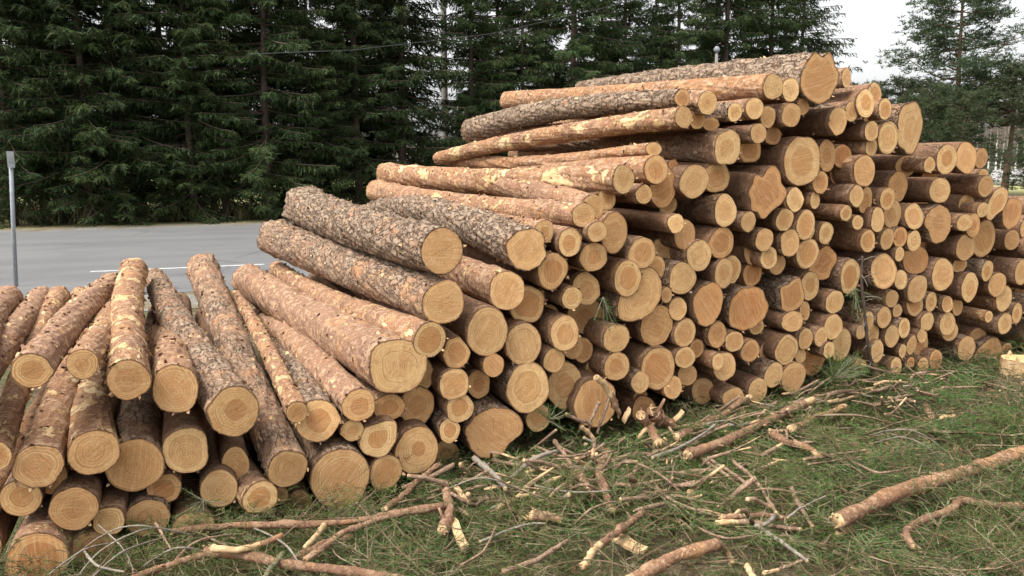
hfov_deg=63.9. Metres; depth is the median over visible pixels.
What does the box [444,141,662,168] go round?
log
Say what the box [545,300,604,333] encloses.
log
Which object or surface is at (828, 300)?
log
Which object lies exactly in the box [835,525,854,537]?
wood chip
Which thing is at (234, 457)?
log
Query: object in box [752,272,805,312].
log
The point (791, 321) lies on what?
log
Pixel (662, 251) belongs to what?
log
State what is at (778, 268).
log
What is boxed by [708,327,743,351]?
log
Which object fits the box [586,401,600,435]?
branch
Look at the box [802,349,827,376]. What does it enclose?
log
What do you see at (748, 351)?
log
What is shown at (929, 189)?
log
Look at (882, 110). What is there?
log
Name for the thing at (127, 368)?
log
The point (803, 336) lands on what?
log
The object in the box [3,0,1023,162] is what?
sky
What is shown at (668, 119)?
log
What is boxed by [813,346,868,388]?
green twig
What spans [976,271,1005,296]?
log
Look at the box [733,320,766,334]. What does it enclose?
log
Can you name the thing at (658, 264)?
log
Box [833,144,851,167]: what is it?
log
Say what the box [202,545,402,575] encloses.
branch
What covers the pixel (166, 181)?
spruce tree
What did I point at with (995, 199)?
log
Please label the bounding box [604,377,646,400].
log
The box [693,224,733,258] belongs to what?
log
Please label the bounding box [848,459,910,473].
branch
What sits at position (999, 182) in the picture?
boulder
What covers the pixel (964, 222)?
log
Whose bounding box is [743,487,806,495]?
branch
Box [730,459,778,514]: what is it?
branch
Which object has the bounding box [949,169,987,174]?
log
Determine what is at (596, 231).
log
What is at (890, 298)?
log
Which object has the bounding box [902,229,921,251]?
log
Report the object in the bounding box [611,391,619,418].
branch
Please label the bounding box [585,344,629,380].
log
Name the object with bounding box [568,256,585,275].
log
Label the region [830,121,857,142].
log
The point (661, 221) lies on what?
log
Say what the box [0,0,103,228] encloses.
spruce tree
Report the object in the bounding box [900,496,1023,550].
branch
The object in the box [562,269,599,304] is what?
log
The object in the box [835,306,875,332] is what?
log
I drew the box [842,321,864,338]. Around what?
log
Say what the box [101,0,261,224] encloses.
spruce tree
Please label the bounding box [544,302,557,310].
log
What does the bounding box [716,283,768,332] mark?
log
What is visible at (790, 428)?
branch
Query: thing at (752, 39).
spruce tree
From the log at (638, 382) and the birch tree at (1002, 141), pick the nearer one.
the log at (638, 382)
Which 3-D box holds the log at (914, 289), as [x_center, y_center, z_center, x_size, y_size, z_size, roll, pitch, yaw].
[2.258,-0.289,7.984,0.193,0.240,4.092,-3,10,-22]
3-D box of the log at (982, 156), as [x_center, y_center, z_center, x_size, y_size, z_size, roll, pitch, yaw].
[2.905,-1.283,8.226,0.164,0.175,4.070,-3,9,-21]
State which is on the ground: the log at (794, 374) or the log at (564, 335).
the log at (794, 374)
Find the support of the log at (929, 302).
on the log at (923, 320)
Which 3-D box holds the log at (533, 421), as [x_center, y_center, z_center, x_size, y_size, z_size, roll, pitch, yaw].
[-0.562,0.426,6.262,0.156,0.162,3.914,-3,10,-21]
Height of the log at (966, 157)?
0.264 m
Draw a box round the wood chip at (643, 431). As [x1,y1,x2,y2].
[638,421,655,438]
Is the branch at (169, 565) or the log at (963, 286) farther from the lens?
the log at (963, 286)
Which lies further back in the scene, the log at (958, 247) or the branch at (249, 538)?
the log at (958, 247)
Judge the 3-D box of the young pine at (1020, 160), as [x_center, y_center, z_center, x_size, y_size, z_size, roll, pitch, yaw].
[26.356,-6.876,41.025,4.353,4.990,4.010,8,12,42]
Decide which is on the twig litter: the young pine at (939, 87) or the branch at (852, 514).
the branch at (852, 514)
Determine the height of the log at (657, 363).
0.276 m
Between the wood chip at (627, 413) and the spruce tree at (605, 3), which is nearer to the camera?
the wood chip at (627, 413)
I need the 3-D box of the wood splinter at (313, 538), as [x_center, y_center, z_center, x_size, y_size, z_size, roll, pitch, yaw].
[-0.776,0.973,3.243,0.030,0.042,0.230,1,9,8]
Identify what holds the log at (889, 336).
on the log at (876, 348)
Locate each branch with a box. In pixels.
[49,541,123,574]
[65,525,192,566]
[77,527,181,575]
[83,550,124,572]
[93,537,162,575]
[98,524,134,572]
[131,552,205,575]
[143,546,202,566]
[154,522,170,548]
[163,532,246,574]
[169,502,446,534]
[202,529,265,542]
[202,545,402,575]
[208,532,284,553]
[254,528,305,574]
[263,551,283,575]
[285,533,352,571]
[303,514,391,561]
[381,462,441,511]
[437,480,455,535]
[449,477,524,492]
[459,524,496,566]
[471,454,507,490]
[479,522,544,542]
[492,458,530,468]
[500,539,568,574]
[535,485,611,492]
[536,446,602,457]
[553,439,573,486]
[565,412,593,425]
[566,483,600,492]
[573,468,594,496]
[573,501,618,525]
[579,423,598,455]
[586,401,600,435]
[593,374,621,415]
[594,447,615,513]
[596,398,609,433]
[597,508,645,546]
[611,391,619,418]
[625,458,680,492]
[625,537,734,575]
[636,407,665,448]
[651,424,716,459]
[653,483,711,515]
[672,394,752,441]
[683,396,815,459]
[694,524,757,539]
[697,456,729,477]
[706,456,746,482]
[714,519,803,530]
[717,511,784,520]
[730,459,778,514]
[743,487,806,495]
[754,523,808,562]
[762,559,802,575]
[768,428,823,456]
[786,404,847,433]
[786,495,826,518]
[789,485,813,527]
[803,449,870,460]
[807,456,861,465]
[827,385,890,403]
[829,445,1023,528]
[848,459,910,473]
[869,428,951,456]
[874,436,941,461]
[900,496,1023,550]
[922,402,936,432]
[986,562,1023,572]
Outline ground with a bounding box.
[0,167,1023,575]
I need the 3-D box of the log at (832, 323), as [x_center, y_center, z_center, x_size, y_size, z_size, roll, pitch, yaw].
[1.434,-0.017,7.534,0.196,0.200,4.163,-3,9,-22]
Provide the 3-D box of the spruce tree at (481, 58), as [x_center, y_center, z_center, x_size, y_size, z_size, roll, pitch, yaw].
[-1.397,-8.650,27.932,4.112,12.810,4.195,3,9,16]
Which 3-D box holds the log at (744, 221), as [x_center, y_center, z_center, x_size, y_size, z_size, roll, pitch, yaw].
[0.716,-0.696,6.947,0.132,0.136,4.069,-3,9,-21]
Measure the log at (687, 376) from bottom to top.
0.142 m
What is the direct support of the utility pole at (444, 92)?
on the ground
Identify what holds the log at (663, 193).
on the log at (661, 221)
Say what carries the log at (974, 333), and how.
on the log at (985, 342)
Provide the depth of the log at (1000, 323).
6.88 m
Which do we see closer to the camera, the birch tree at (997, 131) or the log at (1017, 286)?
the log at (1017, 286)
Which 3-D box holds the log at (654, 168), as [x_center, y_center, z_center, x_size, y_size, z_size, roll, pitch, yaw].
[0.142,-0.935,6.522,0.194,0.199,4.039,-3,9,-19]
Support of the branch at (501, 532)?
on the twig litter
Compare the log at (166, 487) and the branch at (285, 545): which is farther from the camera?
the log at (166, 487)
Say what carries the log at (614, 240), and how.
on the log at (593, 256)
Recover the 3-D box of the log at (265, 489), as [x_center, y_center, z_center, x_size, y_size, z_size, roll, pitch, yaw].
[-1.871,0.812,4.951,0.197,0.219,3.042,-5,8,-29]
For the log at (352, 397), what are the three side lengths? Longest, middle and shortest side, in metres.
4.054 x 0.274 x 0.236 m
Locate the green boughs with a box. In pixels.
[322,364,1023,575]
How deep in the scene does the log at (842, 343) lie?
5.78 m
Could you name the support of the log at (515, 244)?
on the log at (550, 272)
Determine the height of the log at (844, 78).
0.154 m
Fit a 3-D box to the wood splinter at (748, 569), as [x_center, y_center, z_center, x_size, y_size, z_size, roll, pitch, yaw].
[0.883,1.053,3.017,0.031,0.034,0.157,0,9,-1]
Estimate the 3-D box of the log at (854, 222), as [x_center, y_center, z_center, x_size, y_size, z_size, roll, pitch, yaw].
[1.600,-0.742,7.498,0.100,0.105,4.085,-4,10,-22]
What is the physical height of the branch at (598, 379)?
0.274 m
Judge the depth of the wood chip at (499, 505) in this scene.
3.72 m
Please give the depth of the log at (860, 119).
5.79 m
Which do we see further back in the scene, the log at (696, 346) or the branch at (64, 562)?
the log at (696, 346)
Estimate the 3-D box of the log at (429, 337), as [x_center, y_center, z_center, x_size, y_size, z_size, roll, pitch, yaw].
[-1.300,0.050,5.762,0.236,0.222,4.032,-4,8,-26]
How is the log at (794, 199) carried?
on the log at (804, 220)
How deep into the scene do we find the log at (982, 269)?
6.63 m
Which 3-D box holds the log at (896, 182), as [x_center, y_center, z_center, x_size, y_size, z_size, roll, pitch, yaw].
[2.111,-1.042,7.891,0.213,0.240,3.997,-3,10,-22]
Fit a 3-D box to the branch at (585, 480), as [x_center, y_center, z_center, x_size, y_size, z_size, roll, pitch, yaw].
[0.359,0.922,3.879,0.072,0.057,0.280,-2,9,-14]
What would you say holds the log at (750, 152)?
on the log at (759, 192)
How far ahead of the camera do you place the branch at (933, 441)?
4.28 m
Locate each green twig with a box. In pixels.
[167,483,224,533]
[530,396,571,432]
[593,297,620,329]
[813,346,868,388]
[824,348,867,383]
[843,288,881,321]
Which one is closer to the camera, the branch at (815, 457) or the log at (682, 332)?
the branch at (815, 457)
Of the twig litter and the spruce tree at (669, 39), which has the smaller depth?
the twig litter
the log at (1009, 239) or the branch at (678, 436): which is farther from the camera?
the log at (1009, 239)
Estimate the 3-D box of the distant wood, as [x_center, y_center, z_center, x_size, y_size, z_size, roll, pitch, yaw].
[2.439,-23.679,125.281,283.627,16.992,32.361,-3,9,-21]
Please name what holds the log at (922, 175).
on the log at (914, 202)
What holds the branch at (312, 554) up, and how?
on the twig litter
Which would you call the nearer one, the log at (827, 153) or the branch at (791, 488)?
the branch at (791, 488)
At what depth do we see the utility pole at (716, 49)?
28.92 m
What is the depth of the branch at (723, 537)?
3.24 m
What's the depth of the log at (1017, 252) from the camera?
7.12 m
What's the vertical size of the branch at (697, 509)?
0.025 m
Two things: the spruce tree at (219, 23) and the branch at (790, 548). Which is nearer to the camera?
the branch at (790, 548)
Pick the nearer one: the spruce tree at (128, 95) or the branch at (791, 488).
the branch at (791, 488)
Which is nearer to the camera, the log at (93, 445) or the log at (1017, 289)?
the log at (93, 445)
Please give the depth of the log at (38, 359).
3.58 m
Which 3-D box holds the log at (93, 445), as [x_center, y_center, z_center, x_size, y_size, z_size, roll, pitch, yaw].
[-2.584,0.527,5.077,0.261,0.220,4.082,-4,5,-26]
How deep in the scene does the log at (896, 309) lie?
6.13 m
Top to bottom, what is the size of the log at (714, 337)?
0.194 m
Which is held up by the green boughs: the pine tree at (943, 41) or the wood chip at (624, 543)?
the wood chip at (624, 543)
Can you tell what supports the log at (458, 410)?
on the log at (445, 429)
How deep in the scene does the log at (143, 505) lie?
3.52 m
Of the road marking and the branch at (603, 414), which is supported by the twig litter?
the branch at (603, 414)
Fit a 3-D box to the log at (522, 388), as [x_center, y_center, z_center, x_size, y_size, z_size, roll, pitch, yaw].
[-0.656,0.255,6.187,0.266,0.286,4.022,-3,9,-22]
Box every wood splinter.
[302,522,326,549]
[579,541,603,569]
[744,562,755,575]
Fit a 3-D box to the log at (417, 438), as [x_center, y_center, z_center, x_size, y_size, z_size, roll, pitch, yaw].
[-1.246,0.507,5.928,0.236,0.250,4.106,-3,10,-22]
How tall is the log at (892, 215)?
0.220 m
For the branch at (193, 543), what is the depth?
3.18 m
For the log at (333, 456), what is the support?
on the twig litter
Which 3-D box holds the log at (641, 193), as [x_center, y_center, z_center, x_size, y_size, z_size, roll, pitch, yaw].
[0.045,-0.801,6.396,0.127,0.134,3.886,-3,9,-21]
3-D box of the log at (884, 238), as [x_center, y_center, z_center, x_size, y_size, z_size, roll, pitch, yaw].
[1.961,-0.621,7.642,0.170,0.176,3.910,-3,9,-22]
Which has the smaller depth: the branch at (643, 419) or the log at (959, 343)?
the branch at (643, 419)
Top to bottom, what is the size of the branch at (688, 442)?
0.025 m
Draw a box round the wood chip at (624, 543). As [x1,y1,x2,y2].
[612,534,647,553]
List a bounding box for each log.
[0,285,23,346]
[0,285,70,469]
[0,286,48,379]
[0,322,91,511]
[0,472,45,518]
[0,509,18,552]
[5,494,74,575]
[9,272,116,389]
[12,286,90,491]
[38,355,105,494]
[47,386,118,530]
[65,298,111,381]
[66,367,120,474]
[71,399,121,567]
[93,475,129,537]
[103,258,151,400]
[105,304,166,491]
[125,488,170,536]
[146,268,259,436]
[146,463,181,501]
[148,321,199,415]
[162,292,209,472]
[171,472,214,537]
[185,253,308,487]
[195,309,249,478]
[199,417,237,506]
[218,453,279,512]
[228,432,268,531]
[230,290,309,425]
[231,263,427,392]
[252,307,376,421]
[257,219,463,323]
[260,462,291,504]
[269,261,448,357]
[270,337,343,444]
[278,397,369,509]
[282,185,465,274]
[283,479,312,518]
[307,273,432,388]
[329,280,470,402]
[336,407,363,440]
[344,368,406,418]
[348,289,470,367]
[356,400,397,457]
[358,446,405,492]
[366,179,595,227]
[366,194,546,271]
[376,162,637,195]
[390,417,438,473]
[397,385,433,422]
[424,256,524,309]
[425,423,459,472]
[426,405,459,443]
[428,376,473,422]
[433,105,693,164]
[442,294,507,355]
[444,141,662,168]
[452,154,669,184]
[456,192,677,212]
[458,391,522,458]
[460,86,690,142]
[460,363,489,398]
[461,193,685,232]
[462,242,568,290]
[464,284,547,322]
[468,350,503,376]
[477,177,603,219]
[478,191,615,209]
[483,111,704,139]
[489,353,549,413]
[492,393,550,431]
[495,212,552,242]
[497,314,541,364]
[499,73,786,108]
[508,143,760,162]
[511,123,766,150]
[524,281,582,310]
[528,306,580,352]
[534,341,564,372]
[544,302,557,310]
[545,228,580,256]
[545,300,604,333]
[545,360,581,409]
[546,359,617,427]
[549,97,763,123]
[550,331,583,358]
[551,128,740,164]
[553,224,581,251]
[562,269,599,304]
[563,240,606,272]
[565,357,604,377]
[567,312,630,352]
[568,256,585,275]
[572,218,606,241]
[574,337,592,362]
[575,52,839,107]
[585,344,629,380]
[586,255,643,296]
[587,210,626,253]
[593,90,718,116]
[597,267,661,321]
[602,117,718,137]
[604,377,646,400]
[605,303,672,346]
[607,234,657,267]
[612,366,649,393]
[615,167,674,207]
[615,182,654,203]
[615,390,655,420]
[621,338,674,389]
[627,219,694,249]
[641,365,684,399]
[646,237,669,258]
[649,255,664,278]
[659,296,686,320]
[660,286,673,302]
[660,341,695,368]
[661,258,696,294]
[666,159,680,168]
[666,317,695,346]
[668,164,708,198]
[669,238,712,270]
[672,193,736,226]
[672,279,726,326]
[674,365,696,385]
[677,162,729,191]
[680,374,713,403]
[688,338,704,359]
[691,372,744,406]
[692,344,735,382]
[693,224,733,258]
[694,319,726,349]
[694,348,723,370]
[695,258,733,288]
[703,165,786,218]
[705,102,743,122]
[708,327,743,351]
[714,254,740,283]
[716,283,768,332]
[716,336,759,364]
[719,106,774,127]
[725,326,797,364]
[725,369,766,402]
[726,135,820,186]
[727,211,756,231]
[730,227,772,251]
[730,239,761,266]
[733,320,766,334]
[734,356,782,387]
[735,263,763,285]
[746,247,776,268]
[748,337,777,358]
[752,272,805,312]
[754,208,794,230]
[760,127,782,145]
[762,78,798,103]
[762,255,785,274]
[763,97,809,116]
[763,307,804,331]
[767,103,801,127]
[767,326,812,349]
[771,228,799,257]
[773,361,805,391]
[776,186,803,212]
[778,107,846,136]
[781,266,818,300]
[784,239,818,268]
[785,171,829,193]
[785,244,836,279]
[790,209,814,239]
[792,349,805,362]
[796,301,811,320]
[800,203,851,221]
[801,191,821,208]
[802,322,827,346]
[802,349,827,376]
[803,309,844,341]
[804,287,843,313]
[805,340,834,358]
[809,101,857,122]
[811,121,877,140]
[811,221,833,244]
[814,139,835,171]
[815,214,862,229]
[817,227,876,251]
[818,184,863,207]
[819,257,859,293]
[823,89,874,117]
[825,171,834,183]
[825,355,866,370]
[827,328,850,361]
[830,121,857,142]
[830,154,874,186]
[830,247,896,288]
[833,139,876,155]
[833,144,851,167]
[834,82,881,101]
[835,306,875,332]
[836,65,852,88]
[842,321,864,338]
[843,284,898,307]
[843,298,892,328]
[848,338,884,362]
[851,186,875,213]
[852,207,885,232]
[853,118,875,121]
[862,324,878,342]
[863,98,893,120]
[868,170,907,201]
[870,155,912,177]
[870,187,896,210]
[871,246,903,261]
[874,228,894,249]
[875,101,922,155]
[875,119,900,153]
[875,144,957,174]
[878,324,898,347]
[878,353,901,371]
[883,199,900,227]
[883,203,923,229]
[883,343,907,359]
[886,226,907,246]
[887,273,926,302]
[887,317,909,338]
[888,303,901,316]
[888,354,913,366]
[890,269,906,289]
[894,246,927,273]
[895,155,936,172]
[897,296,922,316]
[897,334,916,354]
[899,202,927,203]
[899,310,933,330]
[900,176,950,202]
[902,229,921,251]
[903,256,954,290]
[904,354,929,370]
[909,173,936,176]
[909,327,926,342]
[913,337,929,354]
[913,347,942,370]
[916,203,952,243]
[918,141,977,174]
[922,291,936,311]
[925,233,974,260]
[926,271,977,302]
[927,310,955,335]
[927,323,959,340]
[927,333,975,360]
[928,194,973,208]
[934,294,952,312]
[937,174,992,196]
[947,201,988,217]
[948,260,966,271]
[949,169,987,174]
[949,212,979,237]
[950,212,972,230]
[950,299,962,315]
[954,305,1013,333]
[957,324,985,339]
[958,306,992,322]
[962,285,1013,311]
[963,258,992,281]
[963,302,1023,325]
[970,255,1023,284]
[971,219,995,257]
[972,186,1007,220]
[972,335,1003,363]
[974,146,987,168]
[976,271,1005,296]
[986,318,1023,346]
[987,234,1023,258]
[991,197,1021,229]
[992,229,1021,249]
[1000,341,1011,352]
[1006,283,1023,289]
[1008,196,1023,221]
[1010,287,1023,291]
[1011,215,1023,237]
[1011,290,1023,316]
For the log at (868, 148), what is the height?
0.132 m
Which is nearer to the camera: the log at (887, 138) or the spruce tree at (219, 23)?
the log at (887, 138)
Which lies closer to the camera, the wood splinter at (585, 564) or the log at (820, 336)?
the wood splinter at (585, 564)
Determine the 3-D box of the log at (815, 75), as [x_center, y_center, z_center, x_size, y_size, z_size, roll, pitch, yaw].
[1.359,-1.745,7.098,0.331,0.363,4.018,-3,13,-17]
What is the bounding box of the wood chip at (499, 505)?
[496,500,510,511]
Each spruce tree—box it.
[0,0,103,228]
[0,0,156,226]
[0,0,175,224]
[1,2,105,217]
[24,0,214,226]
[74,0,236,220]
[95,0,175,216]
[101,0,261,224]
[141,0,305,221]
[150,25,255,208]
[171,0,340,219]
[219,0,354,211]
[261,0,370,218]
[282,0,421,204]
[302,1,382,197]
[316,0,475,203]
[334,3,438,192]
[415,0,522,191]
[445,0,545,156]
[479,0,570,156]
[501,0,645,155]
[518,0,577,86]
[576,0,637,73]
[592,0,663,74]
[627,0,683,70]
[634,0,723,69]
[672,0,785,64]
[687,0,731,62]
[729,0,817,58]
[730,6,774,58]
[762,0,862,73]
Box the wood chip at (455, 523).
[451,518,468,549]
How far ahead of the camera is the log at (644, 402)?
4.99 m
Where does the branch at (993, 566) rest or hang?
on the twig litter
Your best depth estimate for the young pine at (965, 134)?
55.57 m
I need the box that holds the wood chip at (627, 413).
[622,406,630,423]
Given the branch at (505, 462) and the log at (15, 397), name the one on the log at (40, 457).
the log at (15, 397)
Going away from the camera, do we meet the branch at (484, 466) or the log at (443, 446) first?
the branch at (484, 466)
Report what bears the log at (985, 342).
on the ground
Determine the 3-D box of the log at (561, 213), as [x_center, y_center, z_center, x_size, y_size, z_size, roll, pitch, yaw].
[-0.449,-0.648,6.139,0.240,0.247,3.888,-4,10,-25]
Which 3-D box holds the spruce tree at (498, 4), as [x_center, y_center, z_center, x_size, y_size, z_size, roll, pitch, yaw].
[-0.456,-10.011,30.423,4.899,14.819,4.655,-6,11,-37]
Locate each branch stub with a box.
[524,507,562,523]
[646,398,676,428]
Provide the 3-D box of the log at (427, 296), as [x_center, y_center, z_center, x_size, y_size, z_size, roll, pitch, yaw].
[-1.216,-0.180,5.674,0.356,0.359,3.834,-4,10,-27]
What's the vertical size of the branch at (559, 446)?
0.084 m
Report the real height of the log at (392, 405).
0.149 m
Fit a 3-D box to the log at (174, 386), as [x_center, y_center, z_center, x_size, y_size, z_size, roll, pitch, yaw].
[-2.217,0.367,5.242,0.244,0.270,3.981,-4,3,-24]
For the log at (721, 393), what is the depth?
5.24 m
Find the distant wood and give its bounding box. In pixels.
[29,97,1022,170]
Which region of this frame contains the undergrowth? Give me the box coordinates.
[0,192,363,226]
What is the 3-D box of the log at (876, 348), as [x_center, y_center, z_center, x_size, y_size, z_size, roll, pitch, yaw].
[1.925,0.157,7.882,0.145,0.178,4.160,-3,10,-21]
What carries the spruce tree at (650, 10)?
on the ground
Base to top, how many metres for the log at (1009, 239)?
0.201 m
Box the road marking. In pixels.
[90,264,263,271]
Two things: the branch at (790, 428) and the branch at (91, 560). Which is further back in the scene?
the branch at (790, 428)
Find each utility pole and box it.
[440,3,447,138]
[713,46,719,62]
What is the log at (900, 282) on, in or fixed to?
on the log at (890, 298)
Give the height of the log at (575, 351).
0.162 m
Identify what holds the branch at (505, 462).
on the twig litter
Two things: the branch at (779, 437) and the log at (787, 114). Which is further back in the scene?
the log at (787, 114)
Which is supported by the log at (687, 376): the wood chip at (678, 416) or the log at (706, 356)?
the log at (706, 356)
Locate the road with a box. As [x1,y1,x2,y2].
[0,225,309,300]
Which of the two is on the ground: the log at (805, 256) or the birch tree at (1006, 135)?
the birch tree at (1006, 135)
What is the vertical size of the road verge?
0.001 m
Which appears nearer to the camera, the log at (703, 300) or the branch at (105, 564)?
the branch at (105, 564)
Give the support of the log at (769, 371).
on the log at (747, 383)
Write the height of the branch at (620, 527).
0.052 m
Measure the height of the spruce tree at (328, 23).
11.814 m
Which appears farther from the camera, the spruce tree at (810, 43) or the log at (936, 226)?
the spruce tree at (810, 43)
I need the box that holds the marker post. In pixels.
[6,151,17,286]
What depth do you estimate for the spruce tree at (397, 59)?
26.73 m
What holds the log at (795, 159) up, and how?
on the log at (794, 199)
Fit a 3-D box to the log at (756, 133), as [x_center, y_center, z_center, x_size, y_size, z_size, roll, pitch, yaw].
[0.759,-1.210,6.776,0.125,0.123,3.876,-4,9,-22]
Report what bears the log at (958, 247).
on the log at (958, 266)
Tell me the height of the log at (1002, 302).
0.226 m
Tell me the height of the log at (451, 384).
0.175 m
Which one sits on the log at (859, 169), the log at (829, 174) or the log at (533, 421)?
the log at (829, 174)
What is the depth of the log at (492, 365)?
4.21 m
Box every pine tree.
[862,0,1023,140]
[926,56,1023,189]
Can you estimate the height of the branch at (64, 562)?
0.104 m
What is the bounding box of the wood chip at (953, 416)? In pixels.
[939,414,956,418]
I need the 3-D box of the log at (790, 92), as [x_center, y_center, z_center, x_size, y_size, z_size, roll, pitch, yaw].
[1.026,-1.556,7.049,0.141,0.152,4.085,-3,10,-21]
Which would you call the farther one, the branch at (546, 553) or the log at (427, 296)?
the log at (427, 296)
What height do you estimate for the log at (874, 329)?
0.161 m
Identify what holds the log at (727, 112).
on the log at (720, 146)
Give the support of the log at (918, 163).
on the log at (885, 162)
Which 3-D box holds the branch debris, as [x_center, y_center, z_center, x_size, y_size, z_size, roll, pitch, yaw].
[1.502,0.848,4.462,4.356,0.308,1.370,-5,10,-32]
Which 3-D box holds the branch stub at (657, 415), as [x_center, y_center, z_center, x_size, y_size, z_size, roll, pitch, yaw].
[0.868,0.742,4.770,0.221,0.227,0.092,-7,11,-39]
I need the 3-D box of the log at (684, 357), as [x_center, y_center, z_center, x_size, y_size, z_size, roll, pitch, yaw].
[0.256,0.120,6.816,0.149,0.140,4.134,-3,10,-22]
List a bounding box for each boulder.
[990,170,1002,184]
[997,168,1023,185]
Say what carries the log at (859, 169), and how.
on the log at (849, 194)
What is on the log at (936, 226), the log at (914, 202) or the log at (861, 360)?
the log at (914, 202)
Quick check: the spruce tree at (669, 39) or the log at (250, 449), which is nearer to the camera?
the log at (250, 449)
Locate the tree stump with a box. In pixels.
[993,350,1023,386]
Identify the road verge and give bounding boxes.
[0,222,291,310]
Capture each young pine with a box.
[849,79,893,97]
[877,72,940,142]
[914,81,995,161]
[924,101,997,172]
[929,84,1023,183]
[993,109,1023,189]
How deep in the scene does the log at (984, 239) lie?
6.71 m
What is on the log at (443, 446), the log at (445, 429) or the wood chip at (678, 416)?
the log at (445, 429)
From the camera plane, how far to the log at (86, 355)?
3.33 m
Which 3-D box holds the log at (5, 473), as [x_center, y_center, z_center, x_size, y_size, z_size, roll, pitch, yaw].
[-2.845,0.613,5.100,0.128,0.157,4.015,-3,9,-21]
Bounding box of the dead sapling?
[858,256,882,380]
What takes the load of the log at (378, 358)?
on the log at (352, 397)
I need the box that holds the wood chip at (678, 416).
[673,409,683,422]
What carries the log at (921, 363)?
on the log
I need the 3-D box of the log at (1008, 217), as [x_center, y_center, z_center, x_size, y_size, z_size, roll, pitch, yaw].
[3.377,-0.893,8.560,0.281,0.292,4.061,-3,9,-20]
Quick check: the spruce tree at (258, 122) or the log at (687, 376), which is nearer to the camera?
the log at (687, 376)
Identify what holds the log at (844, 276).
on the log at (828, 300)
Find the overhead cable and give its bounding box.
[256,0,630,53]
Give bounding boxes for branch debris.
[398,364,980,559]
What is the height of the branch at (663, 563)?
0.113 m
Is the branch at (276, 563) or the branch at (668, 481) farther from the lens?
the branch at (668, 481)
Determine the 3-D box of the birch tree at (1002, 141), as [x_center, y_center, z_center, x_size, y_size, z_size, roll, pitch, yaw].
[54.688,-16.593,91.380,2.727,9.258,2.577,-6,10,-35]
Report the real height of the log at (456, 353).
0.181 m
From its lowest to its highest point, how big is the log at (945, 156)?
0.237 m
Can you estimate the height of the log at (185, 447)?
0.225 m
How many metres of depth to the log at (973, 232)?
6.41 m
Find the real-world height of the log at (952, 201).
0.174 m
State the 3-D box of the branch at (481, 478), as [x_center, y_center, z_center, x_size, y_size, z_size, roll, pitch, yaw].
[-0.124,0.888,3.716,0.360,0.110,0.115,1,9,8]
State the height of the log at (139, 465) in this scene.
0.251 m
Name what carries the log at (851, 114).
on the log at (841, 141)
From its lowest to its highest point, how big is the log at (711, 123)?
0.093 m
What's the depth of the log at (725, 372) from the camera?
5.14 m
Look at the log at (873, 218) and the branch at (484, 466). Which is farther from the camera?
the log at (873, 218)
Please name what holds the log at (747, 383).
on the ground
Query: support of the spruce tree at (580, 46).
on the ground
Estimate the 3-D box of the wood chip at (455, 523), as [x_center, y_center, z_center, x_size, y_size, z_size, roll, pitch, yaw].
[-0.227,1.034,3.458,0.037,0.033,0.264,-2,9,-15]
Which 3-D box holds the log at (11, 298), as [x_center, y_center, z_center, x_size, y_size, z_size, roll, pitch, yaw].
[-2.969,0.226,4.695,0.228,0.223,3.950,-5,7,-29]
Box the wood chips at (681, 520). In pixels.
[227,357,1023,575]
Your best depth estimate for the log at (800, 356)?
5.55 m
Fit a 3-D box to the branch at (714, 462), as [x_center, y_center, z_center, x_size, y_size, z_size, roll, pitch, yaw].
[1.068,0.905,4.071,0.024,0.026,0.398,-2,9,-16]
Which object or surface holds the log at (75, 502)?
on the log at (42, 531)
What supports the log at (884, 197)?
on the log at (873, 218)
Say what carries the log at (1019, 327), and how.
on the ground
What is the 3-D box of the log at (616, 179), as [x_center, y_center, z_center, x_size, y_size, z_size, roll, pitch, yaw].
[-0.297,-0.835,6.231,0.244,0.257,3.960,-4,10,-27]
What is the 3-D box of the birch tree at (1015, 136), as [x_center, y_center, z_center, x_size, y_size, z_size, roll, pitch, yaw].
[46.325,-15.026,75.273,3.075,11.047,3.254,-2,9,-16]
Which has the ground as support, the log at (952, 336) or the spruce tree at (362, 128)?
the spruce tree at (362, 128)
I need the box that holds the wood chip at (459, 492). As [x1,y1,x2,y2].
[452,484,469,502]
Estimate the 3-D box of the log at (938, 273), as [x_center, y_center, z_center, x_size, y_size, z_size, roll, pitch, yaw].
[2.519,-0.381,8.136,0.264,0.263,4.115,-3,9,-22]
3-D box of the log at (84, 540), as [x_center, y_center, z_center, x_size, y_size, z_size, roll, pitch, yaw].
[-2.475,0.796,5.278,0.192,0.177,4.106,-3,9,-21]
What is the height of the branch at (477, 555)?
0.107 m
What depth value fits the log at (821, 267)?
5.65 m
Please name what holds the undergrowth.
on the ground
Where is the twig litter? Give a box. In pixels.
[0,331,1023,575]
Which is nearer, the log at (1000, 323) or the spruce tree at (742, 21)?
the log at (1000, 323)
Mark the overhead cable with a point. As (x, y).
(440, 39)
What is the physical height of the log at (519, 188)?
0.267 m
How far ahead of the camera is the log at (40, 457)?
3.32 m
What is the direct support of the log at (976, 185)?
on the log at (952, 201)
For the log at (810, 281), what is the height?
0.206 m
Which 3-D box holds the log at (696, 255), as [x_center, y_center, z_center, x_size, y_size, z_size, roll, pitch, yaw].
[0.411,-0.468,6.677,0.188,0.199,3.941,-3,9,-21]
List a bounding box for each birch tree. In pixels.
[972,103,996,146]
[983,84,998,169]
[984,66,1009,169]
[994,99,1008,170]
[998,108,1015,147]
[1002,84,1020,168]
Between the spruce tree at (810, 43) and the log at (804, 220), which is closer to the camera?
the log at (804, 220)
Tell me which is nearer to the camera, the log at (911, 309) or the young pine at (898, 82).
the log at (911, 309)
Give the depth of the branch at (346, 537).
3.34 m
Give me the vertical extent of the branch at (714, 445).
0.081 m
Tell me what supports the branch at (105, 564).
on the twig litter
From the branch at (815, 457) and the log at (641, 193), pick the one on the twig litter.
the branch at (815, 457)

